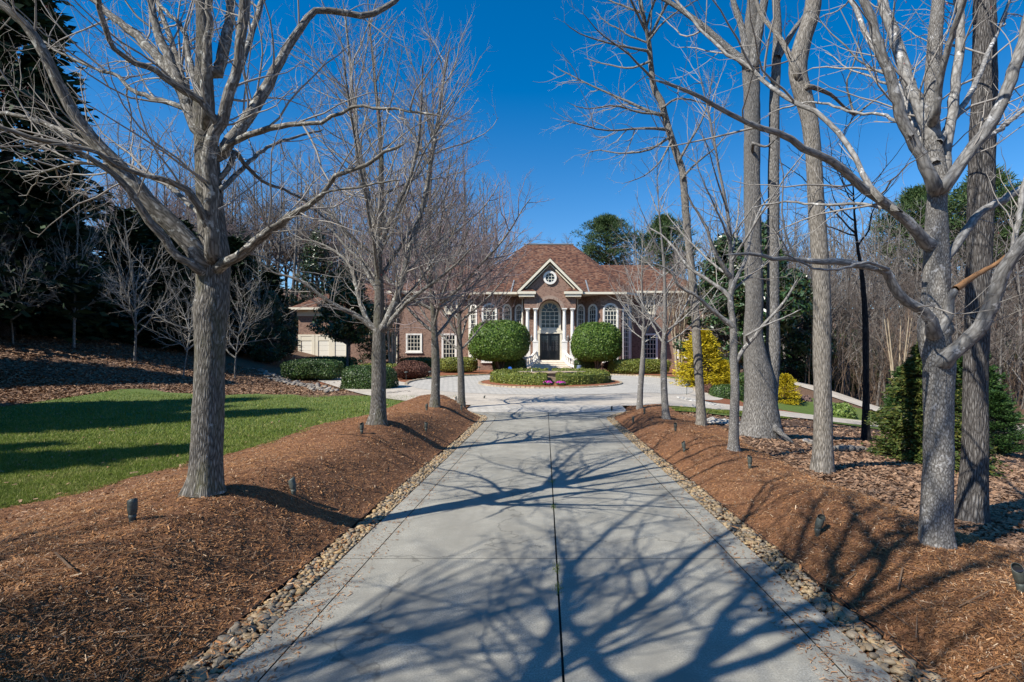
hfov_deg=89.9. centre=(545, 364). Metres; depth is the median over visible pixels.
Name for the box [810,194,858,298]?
bare tree
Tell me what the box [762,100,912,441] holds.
bare tree
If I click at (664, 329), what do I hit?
maple tree
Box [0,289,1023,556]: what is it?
ground
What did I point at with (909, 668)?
river stone
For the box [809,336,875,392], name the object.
white pine
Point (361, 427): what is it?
landscape uplight
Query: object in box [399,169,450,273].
bare tree
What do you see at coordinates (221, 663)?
river stone
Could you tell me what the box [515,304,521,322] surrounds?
window
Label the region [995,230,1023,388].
bare tree
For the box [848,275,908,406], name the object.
bare tree
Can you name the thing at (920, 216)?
bare tree
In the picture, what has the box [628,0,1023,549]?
maple tree
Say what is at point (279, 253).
bare tree
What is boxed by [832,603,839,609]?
river stone
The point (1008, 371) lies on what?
bare tree
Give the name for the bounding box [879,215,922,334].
bare tree
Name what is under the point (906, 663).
river stone
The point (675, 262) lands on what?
bare tree
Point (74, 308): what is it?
bare tree
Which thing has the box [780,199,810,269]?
bare tree
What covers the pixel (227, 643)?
river stone
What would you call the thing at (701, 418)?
oak tree
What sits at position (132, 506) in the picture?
landscape uplight
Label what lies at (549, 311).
window
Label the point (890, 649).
river stone
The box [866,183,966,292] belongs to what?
pine tree
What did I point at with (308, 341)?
garage door
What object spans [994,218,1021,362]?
bare tree
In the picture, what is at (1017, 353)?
bare tree
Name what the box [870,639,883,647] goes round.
river stone
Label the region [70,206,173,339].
cypress tree
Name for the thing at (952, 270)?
bare tree
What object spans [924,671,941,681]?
river stone
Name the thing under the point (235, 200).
bare tree
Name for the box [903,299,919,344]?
bare tree
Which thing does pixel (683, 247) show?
bare tree
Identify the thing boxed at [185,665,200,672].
river stone
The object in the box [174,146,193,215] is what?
bare tree
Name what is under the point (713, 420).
stone gravel
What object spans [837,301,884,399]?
bare tree
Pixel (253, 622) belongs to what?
river stone
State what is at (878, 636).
river stone
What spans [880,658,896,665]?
river stone
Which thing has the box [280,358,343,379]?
hedge
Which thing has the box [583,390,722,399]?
road
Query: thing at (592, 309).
window
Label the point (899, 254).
bare tree
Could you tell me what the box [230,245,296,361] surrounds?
bare tree
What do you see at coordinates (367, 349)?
holly tree
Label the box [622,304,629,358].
window
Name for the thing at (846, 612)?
river stone
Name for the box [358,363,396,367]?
hedge
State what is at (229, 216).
bare tree
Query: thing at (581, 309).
window
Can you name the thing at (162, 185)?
bare tree
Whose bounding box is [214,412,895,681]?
driveway
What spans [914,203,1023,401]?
bare tree
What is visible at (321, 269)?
holly tree
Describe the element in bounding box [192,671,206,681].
river stone
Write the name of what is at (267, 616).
river stone
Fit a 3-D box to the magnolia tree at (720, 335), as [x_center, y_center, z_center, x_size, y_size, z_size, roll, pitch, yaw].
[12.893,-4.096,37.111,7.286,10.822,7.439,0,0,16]
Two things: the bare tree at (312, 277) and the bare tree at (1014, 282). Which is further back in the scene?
the bare tree at (312, 277)
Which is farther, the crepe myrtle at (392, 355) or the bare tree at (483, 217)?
the bare tree at (483, 217)
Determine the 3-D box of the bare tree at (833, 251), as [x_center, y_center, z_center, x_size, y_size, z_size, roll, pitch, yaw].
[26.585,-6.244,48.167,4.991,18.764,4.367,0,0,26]
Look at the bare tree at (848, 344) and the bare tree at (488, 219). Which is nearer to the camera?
the bare tree at (848, 344)
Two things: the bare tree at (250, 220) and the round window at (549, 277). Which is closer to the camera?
the round window at (549, 277)
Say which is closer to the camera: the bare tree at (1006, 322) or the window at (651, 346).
the bare tree at (1006, 322)
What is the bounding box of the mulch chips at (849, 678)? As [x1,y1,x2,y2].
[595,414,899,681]
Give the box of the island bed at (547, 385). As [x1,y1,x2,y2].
[482,380,619,386]
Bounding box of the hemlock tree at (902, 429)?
[861,341,1012,477]
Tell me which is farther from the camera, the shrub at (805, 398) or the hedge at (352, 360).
the hedge at (352, 360)
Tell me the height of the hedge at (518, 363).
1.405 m
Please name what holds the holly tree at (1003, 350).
on the ground at (240, 359)
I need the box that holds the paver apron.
[467,405,625,411]
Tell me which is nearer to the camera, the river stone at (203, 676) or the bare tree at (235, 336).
the river stone at (203, 676)
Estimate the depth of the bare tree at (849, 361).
42.44 m
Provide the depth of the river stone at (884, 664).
2.89 m
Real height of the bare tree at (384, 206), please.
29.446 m
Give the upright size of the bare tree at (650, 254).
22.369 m
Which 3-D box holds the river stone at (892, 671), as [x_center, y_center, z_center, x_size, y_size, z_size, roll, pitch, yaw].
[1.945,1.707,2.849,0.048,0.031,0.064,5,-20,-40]
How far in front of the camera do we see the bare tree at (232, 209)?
65.61 m
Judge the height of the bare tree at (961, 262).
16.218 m
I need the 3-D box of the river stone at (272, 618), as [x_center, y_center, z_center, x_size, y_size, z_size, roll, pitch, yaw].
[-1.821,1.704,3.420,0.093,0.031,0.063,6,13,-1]
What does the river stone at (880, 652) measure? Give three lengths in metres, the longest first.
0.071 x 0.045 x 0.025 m
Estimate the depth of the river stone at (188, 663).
2.91 m
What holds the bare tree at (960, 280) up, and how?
on the ground at (240, 359)
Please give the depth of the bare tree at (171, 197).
56.72 m
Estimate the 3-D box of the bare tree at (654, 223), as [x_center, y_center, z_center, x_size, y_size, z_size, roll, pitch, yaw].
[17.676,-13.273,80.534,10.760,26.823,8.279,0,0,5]
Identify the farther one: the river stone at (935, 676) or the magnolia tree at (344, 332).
the magnolia tree at (344, 332)
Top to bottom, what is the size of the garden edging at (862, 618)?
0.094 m
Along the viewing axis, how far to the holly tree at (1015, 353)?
52.14 m
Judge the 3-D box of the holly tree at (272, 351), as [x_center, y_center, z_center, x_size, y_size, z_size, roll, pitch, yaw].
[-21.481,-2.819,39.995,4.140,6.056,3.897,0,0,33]
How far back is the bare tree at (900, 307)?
44.79 m
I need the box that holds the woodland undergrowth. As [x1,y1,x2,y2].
[797,308,1023,411]
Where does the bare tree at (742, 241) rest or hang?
on the ground at (240, 359)
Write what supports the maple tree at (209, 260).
on the mulch bed at (372, 491)
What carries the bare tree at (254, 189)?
on the ground at (240, 359)
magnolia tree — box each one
[306,257,373,367]
[672,233,782,368]
[718,221,812,336]
[765,267,837,380]
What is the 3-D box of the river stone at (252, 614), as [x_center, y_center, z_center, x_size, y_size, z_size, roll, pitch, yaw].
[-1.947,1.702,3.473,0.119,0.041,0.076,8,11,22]
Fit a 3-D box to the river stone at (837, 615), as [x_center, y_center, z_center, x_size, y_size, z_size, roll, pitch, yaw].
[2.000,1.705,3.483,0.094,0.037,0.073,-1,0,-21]
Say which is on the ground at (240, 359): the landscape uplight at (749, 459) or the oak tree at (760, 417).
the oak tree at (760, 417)
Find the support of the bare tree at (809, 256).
on the ground at (240, 359)
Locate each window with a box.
[405,334,422,352]
[442,334,456,357]
[444,298,456,314]
[469,304,476,358]
[481,303,496,362]
[502,304,511,319]
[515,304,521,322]
[538,301,561,330]
[543,271,556,284]
[578,304,584,325]
[588,304,597,321]
[602,303,617,362]
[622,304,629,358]
[641,295,654,314]
[645,334,657,360]
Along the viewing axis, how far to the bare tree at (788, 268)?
44.04 m
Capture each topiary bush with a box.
[467,319,530,369]
[570,321,622,368]
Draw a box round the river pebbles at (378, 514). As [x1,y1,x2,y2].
[263,411,834,606]
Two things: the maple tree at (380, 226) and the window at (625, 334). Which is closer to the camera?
the maple tree at (380, 226)
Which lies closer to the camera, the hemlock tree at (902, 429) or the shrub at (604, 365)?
the hemlock tree at (902, 429)
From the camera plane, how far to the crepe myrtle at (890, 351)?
33.01 m
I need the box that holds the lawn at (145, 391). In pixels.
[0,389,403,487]
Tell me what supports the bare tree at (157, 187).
on the ground at (240, 359)
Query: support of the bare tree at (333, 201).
on the ground at (240, 359)
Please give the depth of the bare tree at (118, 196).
53.83 m
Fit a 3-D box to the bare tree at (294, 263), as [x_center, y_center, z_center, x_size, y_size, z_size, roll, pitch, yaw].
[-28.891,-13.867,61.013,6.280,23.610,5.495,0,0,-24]
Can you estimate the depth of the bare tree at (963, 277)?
43.46 m
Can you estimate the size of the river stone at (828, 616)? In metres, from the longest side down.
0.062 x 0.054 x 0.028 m
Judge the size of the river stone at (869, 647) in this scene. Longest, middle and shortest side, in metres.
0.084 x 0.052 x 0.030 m
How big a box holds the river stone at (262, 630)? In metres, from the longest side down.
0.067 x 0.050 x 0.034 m
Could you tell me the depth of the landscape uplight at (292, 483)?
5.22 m
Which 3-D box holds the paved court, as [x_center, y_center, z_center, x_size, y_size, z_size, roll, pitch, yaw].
[0.300,1.179,32.000,17.200,0.796,17.200,0,0,0]
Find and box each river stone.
[185,659,195,664]
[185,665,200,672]
[186,670,197,676]
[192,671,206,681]
[206,673,219,679]
[210,667,217,673]
[214,656,224,663]
[217,634,232,641]
[220,659,231,665]
[226,636,238,645]
[227,623,239,633]
[230,640,238,646]
[232,628,246,635]
[246,626,254,631]
[250,611,263,618]
[250,617,259,625]
[256,621,267,626]
[257,614,270,620]
[259,625,267,632]
[269,616,278,621]
[813,603,826,611]
[824,614,833,618]
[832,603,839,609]
[834,611,844,617]
[839,615,850,622]
[842,608,858,618]
[846,630,859,639]
[854,623,863,631]
[863,643,873,650]
[869,652,879,659]
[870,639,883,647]
[872,632,881,639]
[876,650,889,657]
[879,663,888,667]
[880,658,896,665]
[881,643,896,653]
[882,666,889,672]
[889,668,897,673]
[892,664,910,676]
[899,659,913,666]
[903,673,911,680]
[906,666,915,672]
[913,675,922,681]
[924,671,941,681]
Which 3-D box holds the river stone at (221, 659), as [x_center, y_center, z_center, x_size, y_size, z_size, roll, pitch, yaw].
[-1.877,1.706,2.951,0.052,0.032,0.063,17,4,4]
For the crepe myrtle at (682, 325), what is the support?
on the garden bed at (669, 373)
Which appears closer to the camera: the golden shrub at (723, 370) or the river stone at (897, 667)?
the river stone at (897, 667)
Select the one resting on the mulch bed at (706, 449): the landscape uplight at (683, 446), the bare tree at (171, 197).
the landscape uplight at (683, 446)
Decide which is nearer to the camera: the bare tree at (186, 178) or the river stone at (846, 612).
the river stone at (846, 612)
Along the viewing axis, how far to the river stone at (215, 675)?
2.79 m
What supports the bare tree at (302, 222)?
on the ground at (240, 359)
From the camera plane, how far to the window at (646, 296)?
50.94 m
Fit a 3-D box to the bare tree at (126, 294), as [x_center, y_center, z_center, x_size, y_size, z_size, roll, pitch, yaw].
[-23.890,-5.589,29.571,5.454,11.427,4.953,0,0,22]
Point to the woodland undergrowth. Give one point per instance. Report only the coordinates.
(875, 395)
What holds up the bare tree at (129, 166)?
on the ground at (240, 359)
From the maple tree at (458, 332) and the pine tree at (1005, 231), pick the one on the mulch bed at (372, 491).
the maple tree at (458, 332)
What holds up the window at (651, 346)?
in the brick house
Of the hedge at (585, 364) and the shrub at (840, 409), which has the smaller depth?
the shrub at (840, 409)
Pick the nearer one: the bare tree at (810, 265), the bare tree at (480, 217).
the bare tree at (810, 265)
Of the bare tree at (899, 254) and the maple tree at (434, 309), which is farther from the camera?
the bare tree at (899, 254)
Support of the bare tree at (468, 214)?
on the ground at (240, 359)
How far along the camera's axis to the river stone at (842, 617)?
3.40 m
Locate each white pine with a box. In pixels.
[780,335,852,388]
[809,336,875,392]
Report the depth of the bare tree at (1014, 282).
45.54 m
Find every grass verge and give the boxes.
[627,374,694,381]
[671,406,792,418]
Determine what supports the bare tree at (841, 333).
on the ground at (240, 359)
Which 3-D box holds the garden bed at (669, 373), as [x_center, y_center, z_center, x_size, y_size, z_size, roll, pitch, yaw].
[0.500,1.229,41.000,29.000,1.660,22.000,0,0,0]
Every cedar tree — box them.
[874,365,917,426]
[918,352,1023,438]
[989,389,1023,454]
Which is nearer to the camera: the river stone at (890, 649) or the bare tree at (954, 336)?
the river stone at (890, 649)
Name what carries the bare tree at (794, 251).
on the ground at (240, 359)
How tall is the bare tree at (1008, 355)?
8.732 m
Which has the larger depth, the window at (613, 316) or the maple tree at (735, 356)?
the window at (613, 316)
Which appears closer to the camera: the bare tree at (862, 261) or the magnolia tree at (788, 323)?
the magnolia tree at (788, 323)
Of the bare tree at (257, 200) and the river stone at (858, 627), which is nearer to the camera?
the river stone at (858, 627)
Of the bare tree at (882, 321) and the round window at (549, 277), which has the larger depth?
the round window at (549, 277)
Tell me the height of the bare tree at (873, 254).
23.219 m
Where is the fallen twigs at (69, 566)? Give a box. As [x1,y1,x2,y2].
[0,393,468,681]
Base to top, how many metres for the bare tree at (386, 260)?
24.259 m
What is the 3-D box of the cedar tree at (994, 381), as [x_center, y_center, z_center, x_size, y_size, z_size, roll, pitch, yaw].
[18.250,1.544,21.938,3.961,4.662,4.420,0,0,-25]
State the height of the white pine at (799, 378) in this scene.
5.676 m
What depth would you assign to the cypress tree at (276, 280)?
44.79 m
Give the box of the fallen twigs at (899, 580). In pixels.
[646,410,1023,681]
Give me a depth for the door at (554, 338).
48.50 m
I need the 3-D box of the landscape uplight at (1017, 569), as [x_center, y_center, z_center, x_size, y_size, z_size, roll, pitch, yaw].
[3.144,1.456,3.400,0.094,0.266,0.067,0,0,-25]
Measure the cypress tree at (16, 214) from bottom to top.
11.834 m
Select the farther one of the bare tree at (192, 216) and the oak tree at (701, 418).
the bare tree at (192, 216)
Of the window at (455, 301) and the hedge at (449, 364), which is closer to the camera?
the hedge at (449, 364)
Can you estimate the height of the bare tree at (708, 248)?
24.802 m
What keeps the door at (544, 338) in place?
in the brick house
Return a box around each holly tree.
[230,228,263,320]
[243,289,298,363]
[284,228,335,336]
[355,310,403,363]
[832,319,854,381]
[850,330,884,381]
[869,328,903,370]
[990,329,1009,381]
[1002,324,1023,385]
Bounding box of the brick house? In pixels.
[289,244,702,370]
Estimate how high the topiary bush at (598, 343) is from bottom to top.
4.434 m
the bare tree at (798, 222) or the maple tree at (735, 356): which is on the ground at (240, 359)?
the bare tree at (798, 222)
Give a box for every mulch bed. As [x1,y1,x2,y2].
[0,394,479,681]
[615,404,1023,681]
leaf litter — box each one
[0,333,400,406]
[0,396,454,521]
[674,406,1023,556]
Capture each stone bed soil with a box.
[177,408,467,681]
[621,408,923,681]
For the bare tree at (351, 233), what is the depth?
70.02 m
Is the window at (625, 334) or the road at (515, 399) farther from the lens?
the window at (625, 334)
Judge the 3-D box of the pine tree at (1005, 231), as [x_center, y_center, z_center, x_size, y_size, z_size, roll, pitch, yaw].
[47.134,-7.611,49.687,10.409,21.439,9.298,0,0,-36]
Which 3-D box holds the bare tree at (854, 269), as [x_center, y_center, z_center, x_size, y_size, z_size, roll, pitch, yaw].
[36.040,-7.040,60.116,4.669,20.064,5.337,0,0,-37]
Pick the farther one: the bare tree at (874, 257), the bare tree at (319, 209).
the bare tree at (319, 209)
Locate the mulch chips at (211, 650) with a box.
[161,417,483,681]
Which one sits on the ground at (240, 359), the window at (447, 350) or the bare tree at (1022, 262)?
the bare tree at (1022, 262)
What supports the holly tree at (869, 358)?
on the ground at (240, 359)
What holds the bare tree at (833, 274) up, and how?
on the ground at (240, 359)
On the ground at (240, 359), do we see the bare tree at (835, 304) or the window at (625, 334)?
the bare tree at (835, 304)
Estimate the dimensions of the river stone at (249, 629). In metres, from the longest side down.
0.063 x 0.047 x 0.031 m
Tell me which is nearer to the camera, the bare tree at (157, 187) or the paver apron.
the paver apron
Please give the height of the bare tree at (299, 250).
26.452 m
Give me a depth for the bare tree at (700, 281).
54.12 m
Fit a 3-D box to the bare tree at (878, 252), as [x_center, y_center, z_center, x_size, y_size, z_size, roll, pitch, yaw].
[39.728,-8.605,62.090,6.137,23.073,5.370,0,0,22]
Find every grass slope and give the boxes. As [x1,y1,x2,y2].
[742,396,880,421]
[833,422,1012,443]
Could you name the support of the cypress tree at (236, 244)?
on the ground at (240, 359)
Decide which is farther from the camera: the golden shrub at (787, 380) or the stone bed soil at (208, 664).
the golden shrub at (787, 380)
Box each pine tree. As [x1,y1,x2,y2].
[570,213,641,264]
[629,212,702,277]
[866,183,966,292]
[922,163,1023,267]
[993,180,1023,266]
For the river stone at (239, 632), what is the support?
on the stone bed soil at (208, 664)
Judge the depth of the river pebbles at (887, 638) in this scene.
3.27 m
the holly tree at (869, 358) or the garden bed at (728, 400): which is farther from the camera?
the holly tree at (869, 358)
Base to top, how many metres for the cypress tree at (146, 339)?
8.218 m
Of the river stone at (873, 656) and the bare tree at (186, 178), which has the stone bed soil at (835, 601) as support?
the river stone at (873, 656)
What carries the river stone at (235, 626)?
on the stone bed soil at (208, 664)
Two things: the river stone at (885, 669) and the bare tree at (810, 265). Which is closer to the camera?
the river stone at (885, 669)
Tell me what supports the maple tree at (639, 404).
on the mulch bed at (706, 449)
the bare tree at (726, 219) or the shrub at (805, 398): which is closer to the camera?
the shrub at (805, 398)
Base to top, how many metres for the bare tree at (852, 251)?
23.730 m
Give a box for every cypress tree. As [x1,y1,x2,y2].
[0,0,151,342]
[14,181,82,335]
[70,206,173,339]
[110,237,194,350]
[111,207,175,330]
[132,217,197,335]
[226,231,272,354]
[236,263,304,355]
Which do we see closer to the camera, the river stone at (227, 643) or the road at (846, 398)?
the river stone at (227, 643)
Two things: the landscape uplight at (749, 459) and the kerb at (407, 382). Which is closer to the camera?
the landscape uplight at (749, 459)
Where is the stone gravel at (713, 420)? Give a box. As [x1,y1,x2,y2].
[674,396,739,424]
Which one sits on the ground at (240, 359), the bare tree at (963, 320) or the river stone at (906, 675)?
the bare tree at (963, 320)
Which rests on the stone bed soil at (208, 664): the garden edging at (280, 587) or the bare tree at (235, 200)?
the garden edging at (280, 587)
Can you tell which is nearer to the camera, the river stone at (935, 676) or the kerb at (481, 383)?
the river stone at (935, 676)
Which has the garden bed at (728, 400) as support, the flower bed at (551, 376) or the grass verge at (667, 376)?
the grass verge at (667, 376)
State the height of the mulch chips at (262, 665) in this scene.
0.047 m
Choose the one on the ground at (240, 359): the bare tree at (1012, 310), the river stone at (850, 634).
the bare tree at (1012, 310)
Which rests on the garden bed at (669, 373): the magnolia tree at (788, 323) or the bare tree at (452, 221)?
the magnolia tree at (788, 323)
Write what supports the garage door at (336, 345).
in the brick house
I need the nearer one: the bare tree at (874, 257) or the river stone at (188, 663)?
the river stone at (188, 663)
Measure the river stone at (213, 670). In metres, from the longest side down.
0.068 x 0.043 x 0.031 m
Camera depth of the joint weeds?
4.23 m
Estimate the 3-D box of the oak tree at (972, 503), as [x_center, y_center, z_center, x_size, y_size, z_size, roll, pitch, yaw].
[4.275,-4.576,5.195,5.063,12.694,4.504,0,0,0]
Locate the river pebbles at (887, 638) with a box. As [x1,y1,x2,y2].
[611,420,954,681]
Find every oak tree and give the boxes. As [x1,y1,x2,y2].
[533,0,733,425]
[622,0,803,442]
[727,0,916,473]
[954,0,997,524]
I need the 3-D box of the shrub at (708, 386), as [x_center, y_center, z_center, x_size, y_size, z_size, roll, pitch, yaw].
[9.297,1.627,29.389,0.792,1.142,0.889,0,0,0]
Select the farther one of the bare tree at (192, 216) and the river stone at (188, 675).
the bare tree at (192, 216)
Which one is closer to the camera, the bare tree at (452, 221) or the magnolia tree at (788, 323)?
the magnolia tree at (788, 323)
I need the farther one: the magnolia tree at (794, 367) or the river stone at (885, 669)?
the magnolia tree at (794, 367)
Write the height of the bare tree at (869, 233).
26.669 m
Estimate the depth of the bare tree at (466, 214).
78.84 m
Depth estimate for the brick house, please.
49.45 m
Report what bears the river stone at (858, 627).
on the stone bed soil at (835, 601)
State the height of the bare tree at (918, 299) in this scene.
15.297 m
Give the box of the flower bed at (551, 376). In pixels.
[518,369,584,382]
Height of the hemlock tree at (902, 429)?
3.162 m
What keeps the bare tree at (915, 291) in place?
on the ground at (240, 359)
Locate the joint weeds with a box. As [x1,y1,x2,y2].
[548,479,561,593]
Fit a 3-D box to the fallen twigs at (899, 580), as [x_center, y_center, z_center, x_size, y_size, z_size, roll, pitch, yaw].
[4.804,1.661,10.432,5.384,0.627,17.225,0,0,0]
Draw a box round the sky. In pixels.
[0,0,1023,308]
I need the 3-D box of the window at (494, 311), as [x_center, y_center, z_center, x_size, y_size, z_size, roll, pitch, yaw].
[-5.255,-2.918,47.935,1.570,5.597,0.190,0,0,0]
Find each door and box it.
[298,335,314,354]
[315,335,331,355]
[332,338,345,355]
[540,334,549,359]
[550,334,559,359]
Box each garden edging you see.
[163,425,471,681]
[615,416,945,681]
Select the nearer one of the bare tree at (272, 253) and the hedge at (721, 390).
the hedge at (721, 390)
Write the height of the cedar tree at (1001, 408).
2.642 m
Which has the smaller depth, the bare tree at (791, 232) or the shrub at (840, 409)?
the shrub at (840, 409)
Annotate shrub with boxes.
[393,360,431,378]
[601,360,622,371]
[669,328,729,386]
[704,383,711,392]
[708,359,739,384]
[778,373,804,404]
[798,395,812,401]
[832,402,857,418]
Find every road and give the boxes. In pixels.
[315,371,1021,433]
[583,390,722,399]
[794,382,1023,428]
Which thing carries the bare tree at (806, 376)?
on the ground at (240, 359)
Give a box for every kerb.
[404,374,694,389]
[478,379,622,388]
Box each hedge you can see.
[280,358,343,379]
[299,356,357,367]
[339,364,398,389]
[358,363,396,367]
[399,357,431,368]
[440,356,477,372]
[490,367,548,384]
[492,358,526,369]
[551,367,611,384]
[574,359,600,369]
[607,358,670,373]
[708,383,743,400]
[739,372,743,386]
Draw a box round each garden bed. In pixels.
[313,369,787,395]
[704,381,743,403]
[705,400,803,413]
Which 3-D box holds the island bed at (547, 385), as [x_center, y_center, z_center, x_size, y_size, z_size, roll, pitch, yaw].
[0.300,1.017,31.200,8.400,0.378,8.400,0,0,0]
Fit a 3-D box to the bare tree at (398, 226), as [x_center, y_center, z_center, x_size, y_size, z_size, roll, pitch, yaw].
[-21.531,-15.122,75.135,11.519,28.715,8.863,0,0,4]
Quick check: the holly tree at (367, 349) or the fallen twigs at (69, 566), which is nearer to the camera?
the fallen twigs at (69, 566)
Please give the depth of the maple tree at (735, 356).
8.69 m
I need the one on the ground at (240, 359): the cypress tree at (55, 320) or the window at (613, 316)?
the cypress tree at (55, 320)
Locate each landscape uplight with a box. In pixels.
[127,498,137,522]
[288,476,295,495]
[360,422,363,433]
[681,441,685,451]
[747,455,751,468]
[814,514,824,536]
[1011,562,1023,591]
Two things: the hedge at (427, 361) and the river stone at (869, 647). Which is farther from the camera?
the hedge at (427, 361)
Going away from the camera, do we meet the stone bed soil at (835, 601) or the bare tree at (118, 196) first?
the stone bed soil at (835, 601)
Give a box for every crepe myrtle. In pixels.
[384,280,405,363]
[662,273,690,376]
[874,304,916,384]
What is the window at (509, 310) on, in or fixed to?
in the brick house
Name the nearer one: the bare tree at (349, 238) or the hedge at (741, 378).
the hedge at (741, 378)
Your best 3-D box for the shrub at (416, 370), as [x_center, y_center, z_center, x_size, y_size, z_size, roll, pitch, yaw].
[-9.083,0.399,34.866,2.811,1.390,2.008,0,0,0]
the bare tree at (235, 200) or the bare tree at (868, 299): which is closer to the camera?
the bare tree at (868, 299)
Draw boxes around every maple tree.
[0,0,463,497]
[250,0,498,425]
[272,3,552,407]
[360,96,541,407]
[603,202,689,408]
[608,123,742,419]
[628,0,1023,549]
[631,24,832,451]
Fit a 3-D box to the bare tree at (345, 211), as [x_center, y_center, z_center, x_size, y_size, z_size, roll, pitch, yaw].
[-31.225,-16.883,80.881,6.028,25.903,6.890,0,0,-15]
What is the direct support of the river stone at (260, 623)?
on the stone bed soil at (208, 664)
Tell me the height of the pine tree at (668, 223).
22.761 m
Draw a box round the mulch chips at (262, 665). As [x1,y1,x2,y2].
[210,418,494,681]
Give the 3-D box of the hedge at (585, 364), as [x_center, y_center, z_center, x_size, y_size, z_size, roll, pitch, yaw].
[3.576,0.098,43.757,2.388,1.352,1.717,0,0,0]
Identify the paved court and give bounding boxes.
[408,375,692,394]
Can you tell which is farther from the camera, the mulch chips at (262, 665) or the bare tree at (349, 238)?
the bare tree at (349, 238)
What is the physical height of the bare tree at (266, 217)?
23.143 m
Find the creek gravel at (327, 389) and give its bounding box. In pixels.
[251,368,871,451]
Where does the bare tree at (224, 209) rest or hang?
on the ground at (240, 359)
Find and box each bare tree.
[0,222,80,344]
[1,154,148,347]
[83,125,127,255]
[87,121,175,251]
[87,180,190,360]
[89,121,195,226]
[94,130,189,223]
[107,135,154,208]
[118,138,196,223]
[128,142,245,236]
[128,259,233,377]
[145,152,179,208]
[152,147,196,226]
[168,142,264,252]
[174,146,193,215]
[175,158,244,230]
[177,145,236,231]
[177,154,274,258]
[188,264,278,377]
[189,149,272,256]
[220,142,297,276]
[223,150,260,226]
[225,148,326,272]
[225,163,285,265]
[227,140,294,266]
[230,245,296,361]
[233,139,346,337]
[233,157,288,283]
[239,164,287,265]
[256,147,336,302]
[257,153,311,323]
[277,149,328,328]
[283,154,358,284]
[286,166,348,286]
[299,154,338,293]
[305,168,395,283]
[307,157,349,280]
[326,179,359,252]
[326,200,372,274]
[329,190,385,280]
[348,190,399,283]
[359,200,420,283]
[365,163,408,264]
[365,168,417,282]
[384,170,465,281]
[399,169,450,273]
[417,201,473,268]
[423,166,465,261]
[438,176,487,262]
[442,178,501,261]
[466,184,498,260]
[466,188,515,264]
[467,170,511,264]
[469,174,516,264]
[605,205,670,270]
[635,190,683,264]
[654,211,714,319]
[665,198,708,283]
[683,200,721,332]
[686,224,722,358]
[688,199,734,349]
[702,189,742,274]
[718,202,743,236]
[736,203,743,372]
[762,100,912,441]
[780,196,809,273]
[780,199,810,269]
[780,213,809,352]
[780,227,803,371]
[783,188,843,280]
[784,229,866,382]
[785,223,810,276]
[786,213,809,265]
[788,217,848,317]
[792,230,853,321]
[795,272,890,370]
[797,196,921,396]
[801,207,850,322]
[801,254,856,325]
[808,201,856,393]
[809,213,882,331]
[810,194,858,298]
[831,208,915,321]
[831,211,872,296]
[831,223,867,333]
[831,232,897,399]
[831,280,878,395]
[831,284,872,394]
[833,193,964,392]
[833,219,906,399]
[837,222,873,324]
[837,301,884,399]
[838,187,906,321]
[838,202,904,396]
[844,208,905,353]
[847,211,900,386]
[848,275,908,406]
[854,284,910,404]
[858,205,922,322]
[867,235,957,366]
[875,303,909,370]
[876,223,962,343]
[877,264,1005,360]
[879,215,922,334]
[886,309,917,373]
[889,213,960,312]
[890,198,924,340]
[899,233,965,325]
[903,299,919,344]
[907,272,1017,383]
[913,208,1023,352]
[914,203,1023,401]
[919,205,1019,334]
[921,225,965,294]
[951,249,965,323]
[952,225,1000,336]
[954,298,1008,364]
[955,223,1023,329]
[962,214,1023,372]
[990,288,1023,383]
[990,293,1023,401]
[990,316,1023,369]
[992,286,1023,408]
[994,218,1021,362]
[995,227,1023,327]
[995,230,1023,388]
[1004,228,1023,329]
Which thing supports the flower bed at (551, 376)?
on the island bed at (547, 385)
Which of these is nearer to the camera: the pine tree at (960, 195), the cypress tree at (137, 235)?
the cypress tree at (137, 235)
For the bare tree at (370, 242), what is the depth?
66.89 m
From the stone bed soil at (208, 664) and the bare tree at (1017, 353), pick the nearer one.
the stone bed soil at (208, 664)
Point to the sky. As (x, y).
(521, 33)
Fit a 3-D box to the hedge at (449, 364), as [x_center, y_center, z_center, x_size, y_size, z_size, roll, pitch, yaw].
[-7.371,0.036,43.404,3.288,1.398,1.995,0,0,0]
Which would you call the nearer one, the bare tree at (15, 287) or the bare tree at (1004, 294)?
the bare tree at (15, 287)
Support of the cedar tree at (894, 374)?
on the ground at (240, 359)

